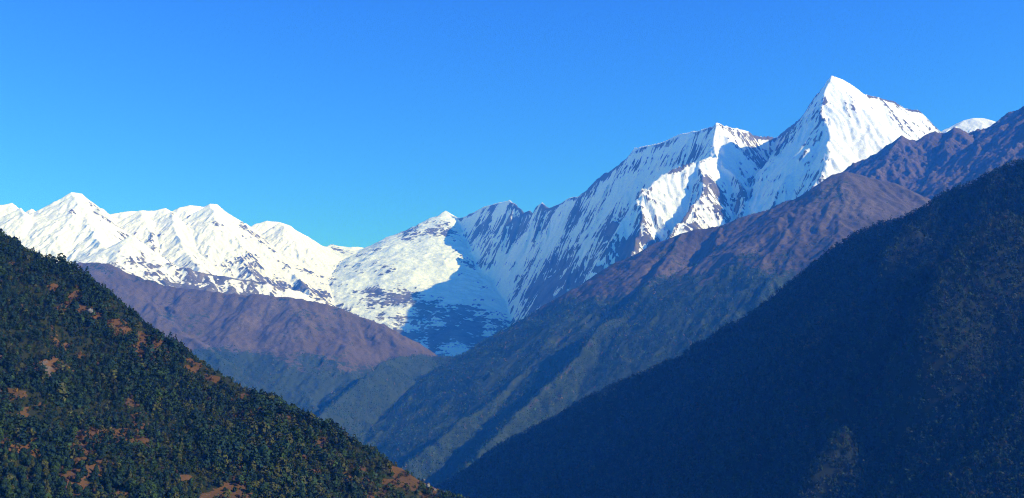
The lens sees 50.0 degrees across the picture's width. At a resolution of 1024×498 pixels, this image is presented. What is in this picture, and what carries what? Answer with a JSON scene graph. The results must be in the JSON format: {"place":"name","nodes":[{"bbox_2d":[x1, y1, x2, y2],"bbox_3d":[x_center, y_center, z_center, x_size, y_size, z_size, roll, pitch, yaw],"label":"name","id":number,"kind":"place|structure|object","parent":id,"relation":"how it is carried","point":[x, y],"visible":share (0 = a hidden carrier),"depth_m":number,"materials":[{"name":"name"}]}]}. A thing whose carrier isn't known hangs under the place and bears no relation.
{"place":"outdoors","nodes":[
{"label":"outdoors","id":0,"kind":"place"},
{"bbox_2d":[0,192,362,306],"bbox_3d":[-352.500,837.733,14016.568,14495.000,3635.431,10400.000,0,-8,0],"label":"snow mountain","id":1,"kind":"structure","parent":0,"point":[213,247],"depth_m":13916.40,"materials":[{"name":"white snow"}]},
{"bbox_2d":[0,239,441,497],"bbox_3d":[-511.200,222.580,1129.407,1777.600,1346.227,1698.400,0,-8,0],"label":"wooded hill","id":2,"kind":"structure","parent":0,"point":[215,490],"depth_m":1074.13,"materials":[{"name":"green plant"}]},
{"bbox_2d":[0,481,5,496],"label":"conifer tree","id":3,"kind":"object","parent":2,"relation":"on","point":[2,488],"visible":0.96,"depth_m":852.74,"materials":[{"name":"green plant"}]},
{"bbox_2d":[0,446,8,460],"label":"conifer tree","id":4,"kind":"object","parent":2,"relation":"on","point":[5,451],"visible":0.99,"depth_m":904.86,"materials":[{"name":"green plant"}]},
{"bbox_2d":[1,454,7,460],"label":"broadleaf tree","id":5,"kind":"object","parent":2,"relation":"on","point":[5,456],"visible":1,"depth_m":901.25,"materials":[{"name":"green plant"}]},
{"bbox_2d":[2,482,13,497],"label":"conifer tree","id":6,"kind":"object","parent":2,"relation":"on","point":[8,491],"visible":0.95,"depth_m":847.79,"materials":[{"name":"green plant"}]},
{"bbox_2d":[4,466,11,473],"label":"broadleaf tree","id":7,"kind":"object","parent":2,"relation":"on","point":[7,469],"visible":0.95,"depth_m":883.68,"materials":[{"name":"green plant"}]},
{"bbox_2d":[5,473,15,479],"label":"broadleaf tree","id":8,"kind":"object","parent":2,"relation":"on","point":[9,475],"visible":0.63,"depth_m":871.48,"materials":[{"name":"green plant"}]},
{"bbox_2d":[7,452,16,460],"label":"broadleaf tree","id":9,"kind":"object","parent":2,"relation":"on","point":[12,455],"visible":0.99,"depth_m":903.23,"materials":[{"name":"green plant"}]},
{"bbox_2d":[9,467,17,475],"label":"broadleaf tree","id":10,"kind":"object","parent":2,"relation":"on","point":[13,470],"visible":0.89,"depth_m":882.00,"materials":[{"name":"green plant"}]},
{"bbox_2d":[11,477,18,487],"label":"conifer tree","id":11,"kind":"object","parent":2,"relation":"on","point":[14,482],"visible":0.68,"depth_m":864.01,"materials":[{"name":"green plant"}]},
{"bbox_2d":[17,466,26,473],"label":"broadleaf tree","id":12,"kind":"object","parent":2,"relation":"on","point":[22,468],"visible":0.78,"depth_m":889.03,"materials":[{"name":"green plant"}]},
{"bbox_2d":[17,470,26,478],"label":"broadleaf tree","id":13,"kind":"object","parent":2,"relation":"on","point":[19,473],"visible":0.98,"depth_m":881.93,"materials":[{"name":"green plant"}]},
{"bbox_2d":[17,470,28,484],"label":"conifer tree","id":14,"kind":"object","parent":2,"relation":"on","point":[23,475],"visible":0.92,"depth_m":877.05,"materials":[{"name":"green plant"}]},
{"bbox_2d":[18,447,27,455],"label":"broadleaf tree","id":15,"kind":"object","parent":2,"relation":"on","point":[23,449],"visible":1,"depth_m":915.16,"materials":[{"name":"green plant"}]},
{"bbox_2d":[19,452,27,459],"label":"broadleaf tree","id":16,"kind":"object","parent":2,"relation":"on","point":[21,456],"visible":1,"depth_m":911.03,"materials":[{"name":"green plant"}]},
{"bbox_2d":[19,479,27,487],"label":"broadleaf tree","id":17,"kind":"object","parent":2,"relation":"on","point":[23,481],"visible":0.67,"depth_m":871.27,"materials":[{"name":"green plant"}]},
{"bbox_2d":[21,483,28,494],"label":"conifer tree","id":18,"kind":"object","parent":2,"relation":"on","point":[25,488],"visible":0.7,"depth_m":860.31,"materials":[{"name":"green plant"}]},
{"bbox_2d":[23,457,30,465],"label":"broadleaf tree","id":19,"kind":"object","parent":2,"relation":"on","point":[27,461],"visible":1,"depth_m":905.48,"materials":[{"name":"green plant"}]},
{"bbox_2d":[26,482,32,491],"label":"broadleaf tree","id":20,"kind":"object","parent":2,"relation":"on","point":[29,486],"visible":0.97,"depth_m":867.71,"materials":[{"name":"green plant"}]},
{"bbox_2d":[29,457,34,467],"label":"conifer tree","id":21,"kind":"object","parent":2,"relation":"on","point":[32,464],"visible":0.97,"depth_m":906.99,"materials":[{"name":"green plant"}]},
{"bbox_2d":[29,482,37,497],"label":"conifer tree","id":22,"kind":"object","parent":2,"relation":"on","point":[34,488],"visible":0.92,"depth_m":862.28,"materials":[{"name":"green plant"}]},
{"bbox_2d":[32,475,41,485],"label":"broadleaf tree","id":23,"kind":"object","parent":2,"relation":"on","point":[37,479],"visible":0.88,"depth_m":879.91,"materials":[{"name":"green plant"}]},
{"bbox_2d":[32,461,41,474],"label":"conifer tree","id":24,"kind":"object","parent":2,"relation":"on","point":[37,466],"visible":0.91,"depth_m":896.79,"materials":[{"name":"green plant"}]},
{"bbox_2d":[32,470,41,476],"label":"broadleaf tree","id":25,"kind":"object","parent":2,"relation":"on","point":[36,472],"visible":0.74,"depth_m":890.98,"materials":[{"name":"green plant"}]},
{"bbox_2d":[35,483,45,497],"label":"conifer tree","id":26,"kind":"object","parent":2,"relation":"on","point":[40,488],"visible":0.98,"depth_m":859.53,"materials":[{"name":"green plant"}]},
{"bbox_2d":[40,459,48,466],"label":"broadleaf tree","id":27,"kind":"object","parent":2,"relation":"on","point":[42,463],"visible":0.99,"depth_m":909.79,"materials":[{"name":"green plant"}]},
{"bbox_2d":[41,463,49,472],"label":"conifer tree","id":28,"kind":"object","parent":2,"relation":"on","point":[45,468],"visible":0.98,"depth_m":905.34,"materials":[{"name":"green plant"}]},
{"bbox_2d":[42,472,51,479],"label":"broadleaf tree","id":29,"kind":"object","parent":2,"relation":"on","point":[44,476],"visible":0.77,"depth_m":890.11,"materials":[{"name":"green plant"}]},
{"bbox_2d":[44,480,51,493],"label":"conifer tree","id":30,"kind":"object","parent":2,"relation":"on","point":[47,487],"visible":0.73,"depth_m":871.23,"materials":[{"name":"green plant"}]},
{"bbox_2d":[46,473,52,482],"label":"conifer tree","id":31,"kind":"object","parent":2,"relation":"on","point":[48,478],"visible":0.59,"depth_m":883.89,"materials":[{"name":"green plant"}]},
{"bbox_2d":[49,482,55,491],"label":"broadleaf tree","id":32,"kind":"object","parent":2,"relation":"on","point":[53,488],"visible":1,"depth_m":877.40,"materials":[{"name":"green plant"}]},
{"bbox_2d":[50,459,57,466],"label":"broadleaf tree","id":33,"kind":"object","parent":2,"relation":"on","point":[53,462],"visible":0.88,"depth_m":916.39,"materials":[{"name":"green plant"}]},
{"bbox_2d":[51,472,57,479],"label":"broadleaf tree","id":34,"kind":"object","parent":2,"relation":"on","point":[53,474],"visible":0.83,"depth_m":897.33,"materials":[{"name":"green plant"}]},
{"bbox_2d":[50,465,59,473],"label":"broadleaf tree","id":35,"kind":"object","parent":2,"relation":"on","point":[54,468],"visible":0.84,"depth_m":907.46,"materials":[{"name":"green plant"}]},
{"bbox_2d":[55,477,67,488],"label":"broadleaf tree","id":36,"kind":"object","parent":2,"relation":"on","point":[62,481],"visible":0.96,"depth_m":884.11,"materials":[{"name":"green plant"}]},
{"bbox_2d":[59,456,66,465],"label":"broadleaf tree","id":37,"kind":"object","parent":2,"relation":"on","point":[63,459],"visible":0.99,"depth_m":924.67,"materials":[{"name":"green plant"}]},
{"bbox_2d":[63,457,72,469],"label":"conifer tree","id":38,"kind":"object","parent":2,"relation":"on","point":[67,465],"visible":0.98,"depth_m":922.88,"materials":[{"name":"green plant"}]},
{"bbox_2d":[66,486,73,493],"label":"broadleaf tree","id":39,"kind":"object","parent":2,"relation":"on","point":[70,489],"visible":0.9,"depth_m":878.53,"materials":[{"name":"green plant"}]},
{"bbox_2d":[71,483,77,490],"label":"broadleaf tree","id":40,"kind":"object","parent":2,"relation":"on","point":[74,486],"visible":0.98,"depth_m":887.10,"materials":[{"name":"green plant"}]},
{"bbox_2d":[73,471,81,481],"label":"conifer tree","id":41,"kind":"object","parent":2,"relation":"on","point":[77,478],"visible":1,"depth_m":906.77,"materials":[{"name":"green plant"}]},
{"bbox_2d":[76,485,82,493],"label":"broadleaf tree","id":42,"kind":"object","parent":2,"relation":"on","point":[79,488],"visible":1,"depth_m":883.32,"materials":[{"name":"green plant"}]},
{"bbox_2d":[77,460,85,467],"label":"broadleaf tree","id":43,"kind":"object","parent":2,"relation":"on","point":[80,463],"visible":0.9,"depth_m":926.82,"materials":[{"name":"green plant"}]},
{"bbox_2d":[79,463,87,475],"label":"conifer tree","id":44,"kind":"object","parent":2,"relation":"on","point":[84,470],"visible":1,"depth_m":918.62,"materials":[{"name":"green plant"}]},
{"bbox_2d":[83,486,89,497],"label":"conifer tree","id":45,"kind":"object","parent":2,"relation":"on","point":[86,494],"visible":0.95,"depth_m":875.88,"materials":[{"name":"green plant"}]},
{"bbox_2d":[86,308,94,314],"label":"boulder","id":46,"kind":"object","parent":2,"relation":"on","point":[89,310],"visible":0.64,"depth_m":1215.73,"materials":[{"name":"grey stone"}]},
{"bbox_2d":[89,472,94,481],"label":"conifer tree","id":47,"kind":"object","parent":2,"relation":"on","point":[92,478],"visible":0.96,"depth_m":914.45,"materials":[{"name":"green plant"}]},
{"bbox_2d":[91,480,97,490],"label":"conifer tree","id":48,"kind":"object","parent":2,"relation":"on","point":[94,486],"visible":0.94,"depth_m":899.47,"materials":[{"name":"green plant"}]},
{"bbox_2d":[97,483,102,493],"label":"conifer tree","id":49,"kind":"object","parent":2,"relation":"on","point":[99,487],"visible":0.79,"depth_m":892.37,"materials":[{"name":"green plant"}]},
{"bbox_2d":[103,477,111,486],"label":"broadleaf tree","id":50,"kind":"object","parent":2,"relation":"on","point":[107,478],"visible":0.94,"depth_m":907.76,"materials":[{"name":"green plant"}]},
{"bbox_2d":[104,480,114,488],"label":"broadleaf tree","id":51,"kind":"object","parent":2,"relation":"on","point":[106,484],"visible":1,"depth_m":903.71,"materials":[{"name":"green plant"}]},
{"bbox_2d":[106,462,112,471],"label":"conifer tree","id":52,"kind":"object","parent":2,"relation":"on","point":[108,465],"visible":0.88,"depth_m":938.05,"materials":[{"name":"green plant"}]},
{"bbox_2d":[111,472,125,486],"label":"broadleaf tree","id":53,"kind":"object","parent":2,"relation":"on","point":[118,478],"visible":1,"depth_m":907.99,"materials":[{"name":"green plant"}]},
{"bbox_2d":[119,466,125,477],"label":"conifer tree","id":54,"kind":"object","parent":2,"relation":"on","point":[121,470],"visible":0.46,"depth_m":925.45,"materials":[{"name":"green plant"}]},
{"bbox_2d":[126,470,132,479],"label":"conifer tree","id":55,"kind":"object","parent":2,"relation":"on","point":[130,475],"visible":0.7,"depth_m":920.35,"materials":[{"name":"green plant"}]},
{"bbox_2d":[126,478,138,490],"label":"broadleaf tree","id":56,"kind":"object","parent":2,"relation":"on","point":[133,483],"visible":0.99,"depth_m":902.63,"materials":[{"name":"green plant"}]},
{"bbox_2d":[138,465,145,475],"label":"conifer tree","id":57,"kind":"object","parent":2,"relation":"on","point":[141,471],"visible":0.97,"depth_m":940.91,"materials":[{"name":"green plant"}]},
{"bbox_2d":[136,483,147,493],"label":"broadleaf tree","id":58,"kind":"object","parent":2,"relation":"on","point":[142,487],"visible":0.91,"depth_m":900.61,"materials":[{"name":"green plant"}]},
{"bbox_2d":[138,477,145,483],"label":"broadleaf tree","id":59,"kind":"object","parent":2,"relation":"on","point":[142,479],"visible":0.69,"depth_m":915.25,"materials":[{"name":"green plant"}]},
{"bbox_2d":[142,479,155,491],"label":"broadleaf tree","id":60,"kind":"object","parent":2,"relation":"on","point":[148,483],"visible":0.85,"depth_m":908.95,"materials":[{"name":"green plant"}]},
{"bbox_2d":[163,469,170,475],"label":"broadleaf tree","id":61,"kind":"object","parent":2,"relation":"on","point":[166,472],"visible":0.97,"depth_m":948.15,"materials":[{"name":"green plant"}]},
{"bbox_2d":[164,485,170,494],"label":"broadleaf tree","id":62,"kind":"object","parent":2,"relation":"on","point":[166,488],"visible":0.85,"depth_m":919.19,"materials":[{"name":"green plant"}]},
{"bbox_2d":[182,484,187,493],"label":"conifer tree","id":63,"kind":"object","parent":2,"relation":"on","point":[185,489],"visible":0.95,"depth_m":928.20,"materials":[{"name":"green plant"}]},
{"bbox_2d":[218,480,223,486],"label":"broadleaf tree","id":64,"kind":"object","parent":2,"relation":"on","point":[221,483],"visible":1,"depth_m":959.90,"materials":[{"name":"green plant"}]},
{"bbox_2d":[0,228,470,497],"bbox_3d":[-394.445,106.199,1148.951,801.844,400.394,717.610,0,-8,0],"label":"forest","id":65,"kind":"object","parent":2,"relation":"on","point":[219,442],"visible":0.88,"depth_m":1073.53,"materials":[{"name":"green plant"}]},
{"bbox_2d":[246,484,253,492],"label":"broadleaf tree","id":66,"kind":"object","parent":2,"relation":"on","point":[249,488],"visible":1,"depth_m":960.21,"materials":[{"name":"green plant"}]},
{"bbox_2d":[250,480,257,488],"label":"broadleaf tree","id":67,"kind":"object","parent":2,"relation":"on","point":[254,483],"visible":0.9,"depth_m":967.19,"materials":[{"name":"green plant"}]},
{"bbox_2d":[252,486,258,497],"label":"conifer tree","id":68,"kind":"object","parent":2,"relation":"on","point":[255,491],"visible":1,"depth_m":954.64,"materials":[{"name":"green plant"}]},
{"bbox_2d":[259,484,264,491],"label":"broadleaf tree","id":69,"kind":"object","parent":2,"relation":"on","point":[261,487],"visible":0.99,"depth_m":966.87,"materials":[{"name":"green plant"}]},
{"bbox_2d":[263,482,269,489],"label":"broadleaf tree","id":70,"kind":"object","parent":2,"relation":"on","point":[267,485],"visible":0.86,"depth_m":969.50,"materials":[{"name":"green plant"}]},
{"bbox_2d":[269,482,277,492],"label":"broadleaf tree","id":71,"kind":"object","parent":2,"relation":"on","point":[273,487],"visible":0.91,"depth_m":971.23,"materials":[{"name":"green plant"}]},
{"bbox_2d":[282,483,290,497],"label":"conifer tree","id":72,"kind":"object","parent":2,"relation":"on","point":[285,489],"visible":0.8,"depth_m":968.43,"materials":[{"name":"green plant"}]},
{"bbox_2d":[297,483,306,497],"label":"conifer tree","id":73,"kind":"object","parent":2,"relation":"on","point":[303,495],"visible":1,"depth_m":969.15,"materials":[{"name":"green plant"}]},
{"bbox_2d":[76,262,436,415],"bbox_3d":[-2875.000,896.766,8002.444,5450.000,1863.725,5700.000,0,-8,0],"label":"brown hill","id":74,"kind":"structure","parent":0,"point":[186,309],"depth_m":8091.02,"materials":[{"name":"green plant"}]},
{"bbox_2d":[83,263,415,412],"bbox_3d":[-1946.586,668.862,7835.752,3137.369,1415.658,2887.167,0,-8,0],"label":"forest","id":75,"kind":"object","parent":74,"relation":"on","point":[231,361],"visible":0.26,"depth_m":7445.32,"materials":[{"name":"green plant"}]},
{"bbox_2d":[325,211,510,355],"bbox_3d":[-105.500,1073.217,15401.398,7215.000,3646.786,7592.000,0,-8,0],"label":"snowy mountain","id":76,"kind":"structure","parent":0,"point":[429,284],"depth_m":13860.21,"materials":[{"name":"white snow"}]},
{"bbox_2d":[0,0,1023,247],"label":"sky","id":77,"kind":"structure","parent":0,"point":[346,123],"materials":[{"name":"blue"}]},
{"bbox_2d":[317,172,930,485],"bbox_3d":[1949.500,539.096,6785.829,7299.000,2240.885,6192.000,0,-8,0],"label":"brown hill","id":78,"kind":"structure","parent":0,"point":[829,193],"depth_m":6489.76,"materials":[{"name":"brown stone"}]},
{"bbox_2d":[316,199,897,485],"bbox_3d":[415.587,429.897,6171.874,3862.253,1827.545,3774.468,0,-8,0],"label":"forest","id":79,"kind":"object","parent":78,"relation":"on","point":[475,356],"visible":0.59,"depth_m":6189.65,"materials":[{"name":"green plant"}]},
{"bbox_2d":[449,76,941,324],"bbox_3d":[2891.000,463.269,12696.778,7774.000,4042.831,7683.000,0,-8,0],"label":"snow mountain","id":80,"kind":"structure","parent":0,"point":[636,201],"depth_m":11381.83,"materials":[{"name":"white snow"}]},
{"bbox_2d":[442,162,1023,497],"bbox_3d":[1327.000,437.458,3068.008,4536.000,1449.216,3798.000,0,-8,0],"label":"wooded hill","id":81,"kind":"structure","parent":0,"point":[912,392],"depth_m":2492.58,"materials":[{"name":"green plant"}]},
{"bbox_2d":[432,158,1023,497],"bbox_3d":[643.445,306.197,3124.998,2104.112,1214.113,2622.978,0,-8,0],"label":"forest","id":82,"kind":"object","parent":81,"relation":"on","point":[787,310],"visible":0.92,"depth_m":2820.53,"materials":[{"name":"green plant"}]},
{"bbox_2d":[843,106,1023,199],"bbox_3d":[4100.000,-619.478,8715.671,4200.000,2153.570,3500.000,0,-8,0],"label":"grey ridge","id":83,"kind":"structure","parent":0,"point":[931,165],"depth_m":8347.72,"materials":[{"name":"stone"}]},
{"bbox_2d":[941,118,994,132],"bbox_3d":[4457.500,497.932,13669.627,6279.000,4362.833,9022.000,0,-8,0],"label":"snow mountain","id":84,"kind":"structure","parent":0,"point":[970,125],"depth_m":13724.31,"materials":[{"name":"white snow"}]}
]}

